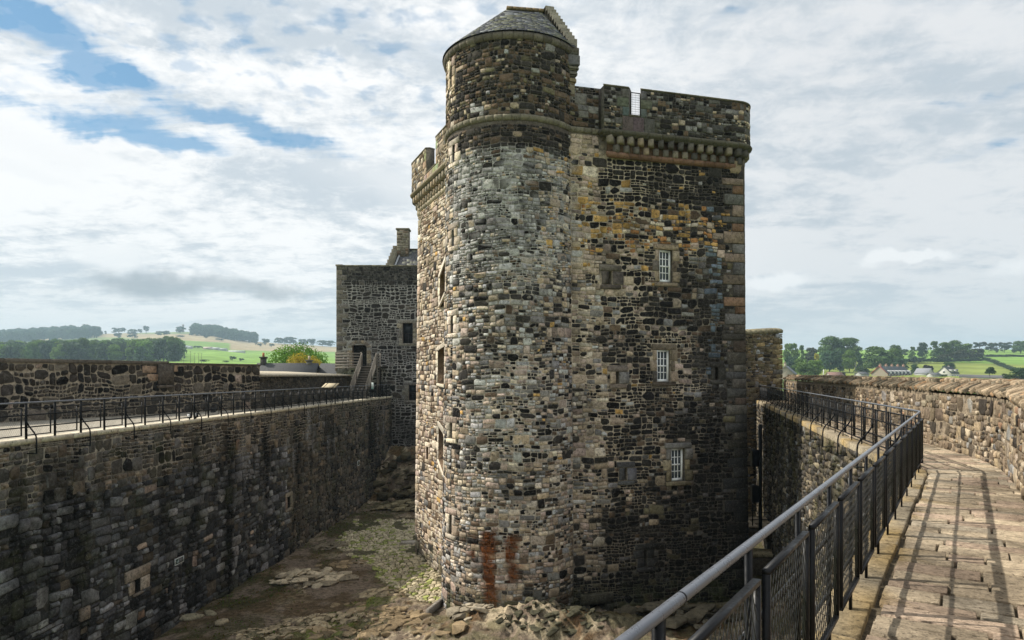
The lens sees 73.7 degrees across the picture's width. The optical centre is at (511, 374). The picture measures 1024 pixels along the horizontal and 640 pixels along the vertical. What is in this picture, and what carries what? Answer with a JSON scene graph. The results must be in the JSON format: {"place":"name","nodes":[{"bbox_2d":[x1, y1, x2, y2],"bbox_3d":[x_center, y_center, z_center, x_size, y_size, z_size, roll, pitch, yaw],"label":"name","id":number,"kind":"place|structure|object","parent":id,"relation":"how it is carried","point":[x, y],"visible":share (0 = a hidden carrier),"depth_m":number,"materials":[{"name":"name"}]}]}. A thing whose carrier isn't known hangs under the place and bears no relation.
{"place":"outdoors","nodes":[
{"label":"outdoors","id":0,"kind":"place"},
{"bbox_2d":[0,396,381,439],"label":"wall walk floor","id":1,"kind":"structure","parent":0,"point":[12,432],"depth_m":26.20,"materials":[{"name":"stone"}]},
{"bbox_2d":[0,358,260,422],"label":"parapet wall","id":2,"kind":"structure","parent":1,"relation":"on","point":[27,380],"depth_m":30.66,"materials":[{"name":"stone"}]},
{"bbox_2d":[260,371,352,407],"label":"parapet wall","id":3,"kind":"structure","parent":1,"relation":"on","point":[272,380],"depth_m":45.12,"materials":[{"name":"stone"}]},
{"bbox_2d":[322,382,338,403],"bbox_3d":[-11.598,1.153,43.505,1.000,1.415,0.674,0,0,18],"label":"information lectern","id":4,"kind":"object","parent":1,"relation":"on","point":[329,385],"visible":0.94,"depth_m":43.48,"materials":[{"name":"beige metal"}]},
{"bbox_2d":[335,352,384,398],"bbox_3d":[-12.845,0.020,56.383,3.810,3.880,7.114,0,0,0],"label":"wooden stair","id":5,"kind":"object","parent":1,"relation":"on","point":[363,375],"visible":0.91,"depth_m":56.45,"materials":[{"name":"wood"}]},
{"bbox_2d":[426,597,442,613],"bbox_3d":[-3.174,9.730,28.773,0.160,0.400,1.662,0,0,21],"label":"kerb stone","id":6,"kind":"object","parent":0,"point":[434,607],"visible":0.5,"depth_m":28.55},
{"bbox_2d":[153,445,793,639],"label":"courtyard ground","id":7,"kind":"structure","parent":0,"point":[384,538],"depth_m":29.97,"materials":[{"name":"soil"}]},
{"bbox_2d":[179,613,204,620],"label":"boulder","id":8,"kind":"object","parent":7,"relation":"on","point":[191,617],"visible":0.95,"depth_m":27.59,"materials":[{"name":"stone"}]},
{"bbox_2d":[0,396,391,639],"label":"curtain wall","id":9,"kind":"structure","parent":7,"relation":"on","point":[103,531],"depth_m":26.27,"materials":[{"name":"stone"}]},
{"bbox_2d":[175,555,183,565],"bbox_3d":[-13.313,7.421,27.325,0.020,0.250,0.620,0,0,5],"label":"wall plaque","id":10,"kind":"object","parent":9,"relation":"attached to","point":[177,561],"depth_m":27.25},
{"bbox_2d":[0,384,393,453],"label":"railing","id":11,"kind":"object","parent":9,"relation":"on","point":[232,407],"visible":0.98,"depth_m":26.54,"materials":[{"name":"black metal"}]},
{"bbox_2d":[376,382,390,395],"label":"iron gate","id":12,"kind":"structure","parent":11,"relation":"attached to","point":[381,388],"depth_m":59.39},
{"bbox_2d":[204,609,216,615],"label":"boulder","id":13,"kind":"object","parent":7,"relation":"on","point":[209,612],"visible":1,"depth_m":28.18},
{"bbox_2d":[215,618,228,626],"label":"boulder","id":14,"kind":"object","parent":7,"relation":"on","point":[222,622],"visible":0.95,"depth_m":26.94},
{"bbox_2d":[229,625,311,639],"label":"bedrock patch","id":15,"kind":"object","parent":7,"relation":"on","point":[271,628],"visible":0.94,"depth_m":25.95,"materials":[{"name":"stone"}]},
{"bbox_2d":[269,567,358,587],"bbox_3d":[-9.568,9.872,33.196,4.167,0.787,2.578,0,0,0],"label":"rock outcrop","id":16,"kind":"object","parent":7,"relation":"on","point":[328,576],"visible":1,"depth_m":32.97,"materials":[{"name":"stone"}]},
{"bbox_2d":[276,610,373,628],"bbox_3d":[-7.519,9.998,27.602,4.132,0.513,2.201,0,0,-17],"label":"bedrock patch","id":17,"kind":"object","parent":7,"relation":"on","point":[323,622],"visible":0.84,"depth_m":27.53,"materials":[{"name":"stone"}]},
{"bbox_2d":[311,541,347,550],"bbox_3d":[-10.622,10.001,40.155,2.266,0.465,1.826,0,0,0],"label":"rock outcrop","id":18,"kind":"object","parent":7,"relation":"on","point":[324,545],"visible":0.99,"depth_m":39.85,"materials":[{"name":"stone"}]},
{"bbox_2d":[315,559,367,567],"bbox_3d":[-8.943,10.149,36.208,2.824,0.564,1.611,0,0,-33],"label":"bedrock patch","id":19,"kind":"object","parent":7,"relation":"on","point":[342,563],"visible":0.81,"depth_m":36.05,"materials":[{"name":"stone"}]},
{"bbox_2d":[330,602,365,611],"bbox_3d":[-7.085,10.258,29.343,1.696,0.741,1.429,0,0,0],"label":"bedrock patch","id":20,"kind":"object","parent":7,"relation":"on","point":[363,604],"visible":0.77,"depth_m":29.52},
{"bbox_2d":[306,624,391,639],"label":"bedrock patch","id":21,"kind":"object","parent":7,"relation":"on","point":[351,632],"visible":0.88,"depth_m":25.82,"materials":[{"name":"stone"}]},
{"bbox_2d":[351,586,406,597],"bbox_3d":[-6.069,9.988,31.173,2.526,0.370,1.610,0,0,0],"label":"bedrock patch","id":22,"kind":"object","parent":7,"relation":"on","point":[381,592],"visible":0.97,"depth_m":31.03,"materials":[{"name":"stone"}]},
{"bbox_2d":[346,605,432,621],"bbox_3d":[-5.141,10.020,28.359,3.795,0.608,2.081,0,0,0],"label":"bedrock patch","id":23,"kind":"object","parent":7,"relation":"on","point":[397,610],"visible":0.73,"depth_m":28.23,"materials":[{"name":"stone"}]},
{"bbox_2d":[370,499,414,511],"bbox_3d":[-7.558,9.707,50.574,5.954,0.864,2.766,0,0,0],"label":"rock outcrop","id":24,"kind":"object","parent":7,"relation":"on","point":[402,505],"visible":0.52,"depth_m":50.16,"materials":[{"name":"stone"}]},
{"bbox_2d":[373,451,415,500],"bbox_3d":[-8.183,8.108,55.137,7.494,3.649,4.182,0,0,0],"label":"rock outcrop","id":25,"kind":"object","parent":7,"relation":"on","point":[404,457],"visible":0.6,"depth_m":54.47,"materials":[{"name":"stone"}]},
{"bbox_2d":[366,617,433,631],"bbox_3d":[-4.095,9.932,26.900,3.122,0.723,1.928,0,0,0],"label":"bedrock patch","id":26,"kind":"object","parent":7,"relation":"on","point":[396,624],"visible":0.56,"depth_m":26.62,"materials":[{"name":"stone"}]},
{"bbox_2d":[389,514,415,519],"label":"rock outcrop","id":27,"kind":"object","parent":7,"relation":"on","point":[407,516],"visible":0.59,"depth_m":47.50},
{"bbox_2d":[400,540,414,543],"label":"stone slab","id":28,"kind":"structure","parent":7,"relation":"on","point":[407,542],"depth_m":40.27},
{"bbox_2d":[404,620,467,639],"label":"bedrock patch","id":29,"kind":"object","parent":7,"relation":"on","point":[458,627],"visible":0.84,"depth_m":25.35,"materials":[{"name":"stone"}]},
{"bbox_2d":[446,603,493,620],"bbox_3d":[-1.632,9.335,26.817,1.900,0.861,1.421,0,0,0],"label":"rock outcrop","id":30,"kind":"object","parent":7,"relation":"on","point":[455,612],"visible":0.97,"depth_m":26.56,"materials":[{"name":"stone"}]},
{"bbox_2d":[495,597,608,636],"bbox_3d":[1.529,9.102,25.857,4.349,1.033,2.103,0,0,0],"label":"rock outcrop","id":31,"kind":"object","parent":7,"relation":"on","point":[573,612],"visible":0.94,"depth_m":25.58,"materials":[{"name":"stone"}]},
{"bbox_2d":[410,6,751,612],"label":"stone tower","id":32,"kind":"structure","parent":7,"relation":"on","point":[581,418],"depth_m":28.62,"materials":[{"name":"stone"}]},
{"bbox_2d":[631,92,639,115],"bbox_3d":[5.223,-11.438,28.859,0.462,0.995,0.044,0,0,-17],"label":"crenel grille","id":33,"kind":"object","parent":32,"relation":"attached to","point":[632,97],"visible":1,"depth_m":28.86,"materials":[{"name":"white metal"}]},
{"bbox_2d":[657,350,668,381],"bbox_3d":[6.477,-0.395,29.512,0.658,1.359,0.120,0,0,-25],"label":"window","id":34,"kind":"structure","parent":32,"relation":"in","point":[662,355],"depth_m":29.52,"materials":[{"name":"white glass"}]},
{"bbox_2d":[659,250,669,281],"bbox_3d":[6.581,-4.703,29.583,0.632,1.381,0.120,0,0,-25],"label":"window","id":35,"kind":"structure","parent":32,"relation":"in","point":[664,256],"depth_m":29.60,"materials":[{"name":"white glass"}]},
{"bbox_2d":[671,448,682,480],"bbox_3d":[7.116,3.881,29.640,0.654,1.400,0.120,0,0,-23],"label":"window","id":36,"kind":"structure","parent":32,"relation":"in","point":[676,454],"depth_m":29.65,"materials":[{"name":"white glass"}]},
{"bbox_2d":[615,600,742,628],"bbox_3d":[6.660,9.664,27.792,4.887,1.030,3.374,0,0,-29],"label":"rock outcrop","id":37,"kind":"object","parent":7,"relation":"on","point":[694,614],"visible":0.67,"depth_m":27.06,"materials":[{"name":"stone"}]},
{"bbox_2d":[748,504,773,575],"bbox_3d":[12.300,8.450,35.495,3.100,3.700,3.390,0,0,0],"label":"stone landing","id":38,"kind":"object","parent":7,"relation":"on","point":[762,558],"visible":0.26,"depth_m":34.12,"materials":[{"name":"grey stone"}]},
{"bbox_2d":[745,328,782,516],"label":"cross wall","id":39,"kind":"structure","parent":7,"relation":"on","point":[764,347],"depth_m":44.37,"materials":[{"name":"stone"}]},
{"bbox_2d":[755,402,889,629],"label":"curtain wall","id":40,"kind":"structure","parent":7,"relation":"on","point":[797,466],"depth_m":26.28,"materials":[{"name":"stone"}]},
{"bbox_2d":[750,424,761,530],"bbox_3d":[12.355,5.200,34.500,0.530,5.400,0.340,0,0,0],"label":"drainpipe","id":41,"kind":"object","parent":40,"relation":"attached to","point":[755,461],"visible":0.96,"depth_m":34.43,"materials":[{"name":"black metal"}]},
{"bbox_2d":[756,400,1023,639],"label":"walkway","id":42,"kind":"structure","parent":40,"relation":"on","point":[946,562],"depth_m":6.01,"materials":[{"name":"stone"}]},
{"bbox_2d":[614,385,922,639],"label":"railing","id":43,"kind":"object","parent":42,"relation":"on","point":[902,458],"visible":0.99,"depth_m":3.85,"materials":[{"name":"black metal"}]},
{"bbox_2d":[783,374,1023,498],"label":"parapet wall","id":44,"kind":"structure","parent":42,"relation":"on","point":[985,422],"depth_m":14.65,"materials":[{"name":"stone"}]},
{"bbox_2d":[0,0,1023,349],"label":"sky","id":45,"kind":"structure","parent":0,"point":[166,165],"materials":[{"name":"white"}]},
{"bbox_2d":[23,332,1023,393],"bbox_3d":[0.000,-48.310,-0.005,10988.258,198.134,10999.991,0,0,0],"label":"terrain","id":46,"kind":"structure","parent":0,"point":[252,354],"depth_m":922.49,"materials":[{"name":"plant"}]},
{"bbox_2d":[0,324,103,341],"bbox_3d":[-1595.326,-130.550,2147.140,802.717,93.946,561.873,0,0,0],"label":"hilltop wood","id":47,"kind":"object","parent":46,"relation":"on","point":[86,331],"visible":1,"depth_m":1964.27,"materials":[{"name":"green plant"}]},
{"bbox_2d":[0,336,186,361],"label":"valley wood","id":48,"kind":"object","parent":46,"relation":"on","point":[171,348],"visible":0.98,"depth_m":658.87,"materials":[{"name":"green plant"}]},
{"bbox_2d":[111,327,125,332],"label":"tree","id":49,"kind":"object","parent":46,"relation":"on","point":[118,330],"visible":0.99,"depth_m":2145.92,"materials":[{"name":"green plant"}]},
{"bbox_2d":[127,329,137,333],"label":"tree","id":50,"kind":"object","parent":46,"relation":"on","point":[131,332],"visible":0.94,"depth_m":2145.69,"materials":[{"name":"green plant"}]},
{"bbox_2d":[154,331,169,334],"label":"tree","id":51,"kind":"object","parent":46,"relation":"on","point":[160,332],"visible":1,"depth_m":1942.43,"materials":[{"name":"green plant"}]},
{"bbox_2d":[175,326,185,332],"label":"tree","id":52,"kind":"object","parent":46,"relation":"on","point":[179,329],"visible":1,"depth_m":2143.24,"materials":[{"name":"green plant"}]},
{"bbox_2d":[188,323,258,341],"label":"ridge wood","id":53,"kind":"object","parent":46,"relation":"on","point":[217,331],"visible":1,"depth_m":2073.07,"materials":[{"name":"green plant"}]},
{"bbox_2d":[257,353,319,372],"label":"cottage","id":54,"kind":"structure","parent":46,"relation":"on","point":[308,366],"depth_m":77.41,"materials":[{"name":"stone"}]},
{"bbox_2d":[283,337,296,343],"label":"tree","id":55,"kind":"object","parent":46,"relation":"on","point":[291,340],"visible":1,"depth_m":2042.67,"materials":[{"name":"green plant"}]},
{"bbox_2d":[266,342,329,362],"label":"tree","id":56,"kind":"object","parent":46,"relation":"on","point":[284,357],"visible":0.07,"depth_m":102.51,"materials":[{"name":"green plant"}]},
{"bbox_2d":[286,353,320,365],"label":"tree","id":57,"kind":"object","parent":46,"relation":"on","point":[296,359],"visible":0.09,"depth_m":94.90,"materials":[{"name":"yellow plant"}]},
{"bbox_2d":[317,363,335,373],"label":"cottage","id":58,"kind":"structure","parent":46,"relation":"on","point":[328,368],"depth_m":78.72,"materials":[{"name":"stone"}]},
{"bbox_2d":[335,228,417,446],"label":"gatehouse block","id":59,"kind":"structure","parent":46,"relation":"on","point":[376,309],"depth_m":59.99,"materials":[{"name":"stone"}]},
{"bbox_2d":[403,323,412,342],"bbox_3d":[-9.169,-3.683,60.300,0.892,1.785,0.080,0,0,0],"label":"window","id":60,"kind":"structure","parent":59,"relation":"in","point":[407,327],"depth_m":60.33,"materials":[{"name":"black glass"}]},
{"bbox_2d":[409,385,416,399],"bbox_3d":[-8.742,1.562,60.300,0.708,1.339,0.080,0,0,0],"label":"window","id":61,"kind":"structure","parent":59,"relation":"in","point":[412,388],"depth_m":60.33,"materials":[{"name":"black glass"}]},
{"bbox_2d":[781,362,796,379],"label":"grey cottage","id":62,"kind":"structure","parent":46,"relation":"on","point":[787,370],"depth_m":329.50,"materials":[{"name":"stone"}]},
{"bbox_2d":[783,356,797,370],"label":"tree","id":63,"kind":"object","parent":46,"relation":"on","point":[790,360],"visible":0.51,"depth_m":497.32,"materials":[{"name":"green plant"}]},
{"bbox_2d":[783,343,799,361],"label":"tree","id":64,"kind":"object","parent":46,"relation":"on","point":[789,347],"visible":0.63,"depth_m":557.30,"materials":[{"name":"green plant"}]},
{"bbox_2d":[792,358,807,371],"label":"tree","id":65,"kind":"object","parent":46,"relation":"on","point":[798,360],"visible":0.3,"depth_m":448.90,"materials":[{"name":"green plant"}]},
{"bbox_2d":[799,345,804,362],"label":"tree","id":66,"kind":"object","parent":46,"relation":"on","point":[801,347],"visible":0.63,"depth_m":588.45,"materials":[{"name":"green plant"}]},
{"bbox_2d":[795,362,815,374],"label":"tree","id":67,"kind":"object","parent":46,"relation":"on","point":[801,367],"visible":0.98,"depth_m":398.08,"materials":[{"name":"green plant"}]},
{"bbox_2d":[804,347,819,361],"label":"tree","id":68,"kind":"object","parent":46,"relation":"on","point":[809,355],"visible":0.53,"depth_m":596.61,"materials":[{"name":"green plant"}]},
{"bbox_2d":[808,360,823,374],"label":"tree","id":69,"kind":"object","parent":46,"relation":"on","point":[817,366],"visible":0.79,"depth_m":402.81,"materials":[{"name":"green plant"}]},
{"bbox_2d":[818,350,838,371],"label":"tree","id":70,"kind":"object","parent":46,"relation":"on","point":[827,358],"visible":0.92,"depth_m":536.87,"materials":[{"name":"green plant"}]},
{"bbox_2d":[817,336,845,363],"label":"tree","id":71,"kind":"object","parent":46,"relation":"on","point":[831,343],"visible":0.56,"depth_m":615.11,"materials":[{"name":"green plant"}]},
{"bbox_2d":[825,372,843,375],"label":"red roofed shed","id":72,"kind":"structure","parent":46,"relation":"on","point":[834,373],"depth_m":360.71,"materials":[{"name":"stone"}]},
{"bbox_2d":[835,351,843,371],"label":"tree","id":73,"kind":"object","parent":46,"relation":"on","point":[839,362],"visible":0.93,"depth_m":533.41,"materials":[{"name":"green plant"}]},
{"bbox_2d":[841,350,856,372],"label":"tree","id":74,"kind":"object","parent":46,"relation":"on","point":[849,360],"visible":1,"depth_m":527.70,"materials":[{"name":"green plant"}]},
{"bbox_2d":[840,337,862,358],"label":"tree","id":75,"kind":"object","parent":46,"relation":"on","point":[850,342],"visible":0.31,"depth_m":619.47,"materials":[{"name":"green plant"}]},
{"bbox_2d":[856,353,862,367],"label":"tree","id":76,"kind":"object","parent":46,"relation":"on","point":[859,359],"visible":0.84,"depth_m":534.06,"materials":[{"name":"green plant"}]},
{"bbox_2d":[853,365,869,372],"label":"bush","id":77,"kind":"object","parent":46,"relation":"on","point":[860,368],"visible":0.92,"depth_m":497.75,"materials":[{"name":"green plant"}]},
{"bbox_2d":[854,372,869,375],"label":"white bungalow","id":78,"kind":"object","parent":46,"relation":"on","point":[862,374],"visible":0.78,"depth_m":420.24,"materials":[{"name":"stone"}]},
{"bbox_2d":[861,346,895,368],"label":"tree","id":79,"kind":"object","parent":46,"relation":"on","point":[883,357],"visible":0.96,"depth_m":538.95,"materials":[{"name":"green plant"}]},
{"bbox_2d":[870,364,912,375],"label":"terraced houses","id":80,"kind":"structure","parent":46,"relation":"on","point":[887,370],"depth_m":443.96,"materials":[{"name":"stone"}]},
{"bbox_2d":[888,348,903,363],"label":"tree","id":81,"kind":"object","parent":46,"relation":"on","point":[894,351],"visible":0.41,"depth_m":546.84,"materials":[{"name":"green plant"}]},
{"bbox_2d":[889,345,904,355],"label":"tree","id":82,"kind":"object","parent":46,"relation":"on","point":[895,346],"visible":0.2,"depth_m":639.65,"materials":[{"name":"green plant"}]},
{"bbox_2d":[893,358,908,368],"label":"tree","id":83,"kind":"object","parent":46,"relation":"on","point":[903,361],"visible":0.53,"depth_m":517.73,"materials":[{"name":"green plant"}]},
{"bbox_2d":[908,347,916,357],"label":"tree","id":84,"kind":"object","parent":46,"relation":"on","point":[911,352],"visible":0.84,"depth_m":688.59,"materials":[{"name":"green plant"}]},
{"bbox_2d":[910,364,918,372],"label":"tree","id":85,"kind":"object","parent":46,"relation":"on","point":[914,367],"visible":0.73,"depth_m":479.65,"materials":[{"name":"green plant"}]},
{"bbox_2d":[910,356,926,362],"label":"bush","id":86,"kind":"object","parent":46,"relation":"on","point":[915,357],"visible":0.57,"depth_m":658.16,"materials":[{"name":"green plant"}]},
{"bbox_2d":[916,342,928,356],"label":"tree","id":87,"kind":"object","parent":46,"relation":"on","point":[921,348],"visible":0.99,"depth_m":718.47,"materials":[{"name":"green plant"}]},
{"bbox_2d":[913,368,933,374],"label":"modern house","id":88,"kind":"structure","parent":46,"relation":"on","point":[921,371],"depth_m":450.42,"materials":[{"name":"tile"}]},
{"bbox_2d":[928,341,939,356],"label":"tree","id":89,"kind":"object","parent":46,"relation":"on","point":[934,352],"visible":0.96,"depth_m":687.23,"materials":[{"name":"green plant"}]},
{"bbox_2d":[926,373,941,376],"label":"white outbuilding","id":90,"kind":"structure","parent":46,"relation":"on","point":[933,374],"depth_m":415.40,"materials":[{"name":"stone"}]},
{"bbox_2d":[930,354,953,358],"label":"tree","id":91,"kind":"object","parent":46,"relation":"on","point":[944,356],"visible":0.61,"depth_m":667.14,"materials":[{"name":"green plant"}]},
{"bbox_2d":[906,357,983,362],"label":"hedge","id":92,"kind":"object","parent":46,"relation":"on","point":[948,360],"visible":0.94,"depth_m":652.07,"materials":[{"name":"green plant"}]},
{"bbox_2d":[938,342,951,356],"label":"tree","id":93,"kind":"object","parent":46,"relation":"on","point":[947,347],"visible":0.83,"depth_m":687.60,"materials":[{"name":"green plant"}]},
{"bbox_2d":[937,365,959,375],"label":"white house","id":94,"kind":"structure","parent":46,"relation":"on","point":[949,371],"depth_m":430.94,"materials":[{"name":"stone"}]},
{"bbox_2d":[942,362,955,368],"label":"tree","id":95,"kind":"object","parent":46,"relation":"on","point":[950,364],"visible":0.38,"depth_m":477.87,"materials":[{"name":"green plant"}]},
{"bbox_2d":[944,340,963,354],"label":"tree","id":96,"kind":"object","parent":46,"relation":"on","point":[956,344],"visible":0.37,"depth_m":696.41,"materials":[{"name":"green plant"}]},
{"bbox_2d":[949,349,970,358],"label":"tree","id":97,"kind":"object","parent":46,"relation":"on","point":[960,354],"visible":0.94,"depth_m":676.77,"materials":[{"name":"green plant"}]},
{"bbox_2d":[961,343,972,353],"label":"tree","id":98,"kind":"object","parent":46,"relation":"on","point":[968,346],"visible":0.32,"depth_m":695.53,"materials":[{"name":"green plant"}]},
{"bbox_2d":[968,348,984,357],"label":"tree","id":99,"kind":"object","parent":46,"relation":"on","point":[978,353],"visible":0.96,"depth_m":686.33,"materials":[{"name":"green plant"}]},
{"bbox_2d":[973,342,987,348],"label":"tree","id":100,"kind":"object","parent":46,"relation":"on","point":[979,344],"visible":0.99,"depth_m":977.36,"materials":[{"name":"green plant"}]},
{"bbox_2d":[959,374,1017,378],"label":"field wall","id":101,"kind":"structure","parent":46,"relation":"on","point":[980,376],"depth_m":369.26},
{"bbox_2d":[984,367,996,375],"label":"tree","id":102,"kind":"object","parent":46,"relation":"on","point":[989,370],"visible":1,"depth_m":298.87,"materials":[{"name":"green plant"}]},
{"bbox_2d":[985,343,999,350],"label":"tree","id":103,"kind":"object","parent":46,"relation":"on","point":[992,346],"visible":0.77,"depth_m":978.02,"materials":[{"name":"green plant"}]},
{"bbox_2d":[982,357,1018,369],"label":"hedge","id":104,"kind":"object","parent":46,"relation":"on","point":[998,363],"visible":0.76,"depth_m":607.88,"materials":[{"name":"green plant"}]},
{"bbox_2d":[983,354,1023,356],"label":"hedge","id":105,"kind":"object","parent":46,"relation":"on","point":[1005,355],"visible":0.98,"depth_m":758.26,"materials":[{"name":"green plant"}]},
{"bbox_2d":[999,345,1009,352],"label":"tree","id":106,"kind":"object","parent":46,"relation":"on","point":[1005,347],"visible":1,"depth_m":878.61,"materials":[{"name":"green plant"}]},
{"bbox_2d":[999,342,1012,347],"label":"tree","id":107,"kind":"object","parent":46,"relation":"on","point":[1004,344],"visible":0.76,"depth_m":967.25,"materials":[{"name":"green plant"}]},
{"bbox_2d":[1002,373,1016,378],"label":"bush","id":108,"kind":"object","parent":46,"relation":"on","point":[1008,376],"visible":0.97,"depth_m":299.34,"materials":[{"name":"green plant"}]},
{"bbox_2d":[1010,367,1023,378],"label":"tree","id":109,"kind":"object","parent":46,"relation":"on","point":[1019,372],"visible":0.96,"depth_m":299.32,"materials":[{"name":"green plant"}]},
{"bbox_2d":[1011,341,1023,353],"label":"tree","id":110,"kind":"object","parent":46,"relation":"on","point":[1019,346],"visible":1,"depth_m":857.26,"materials":[{"name":"green plant"}]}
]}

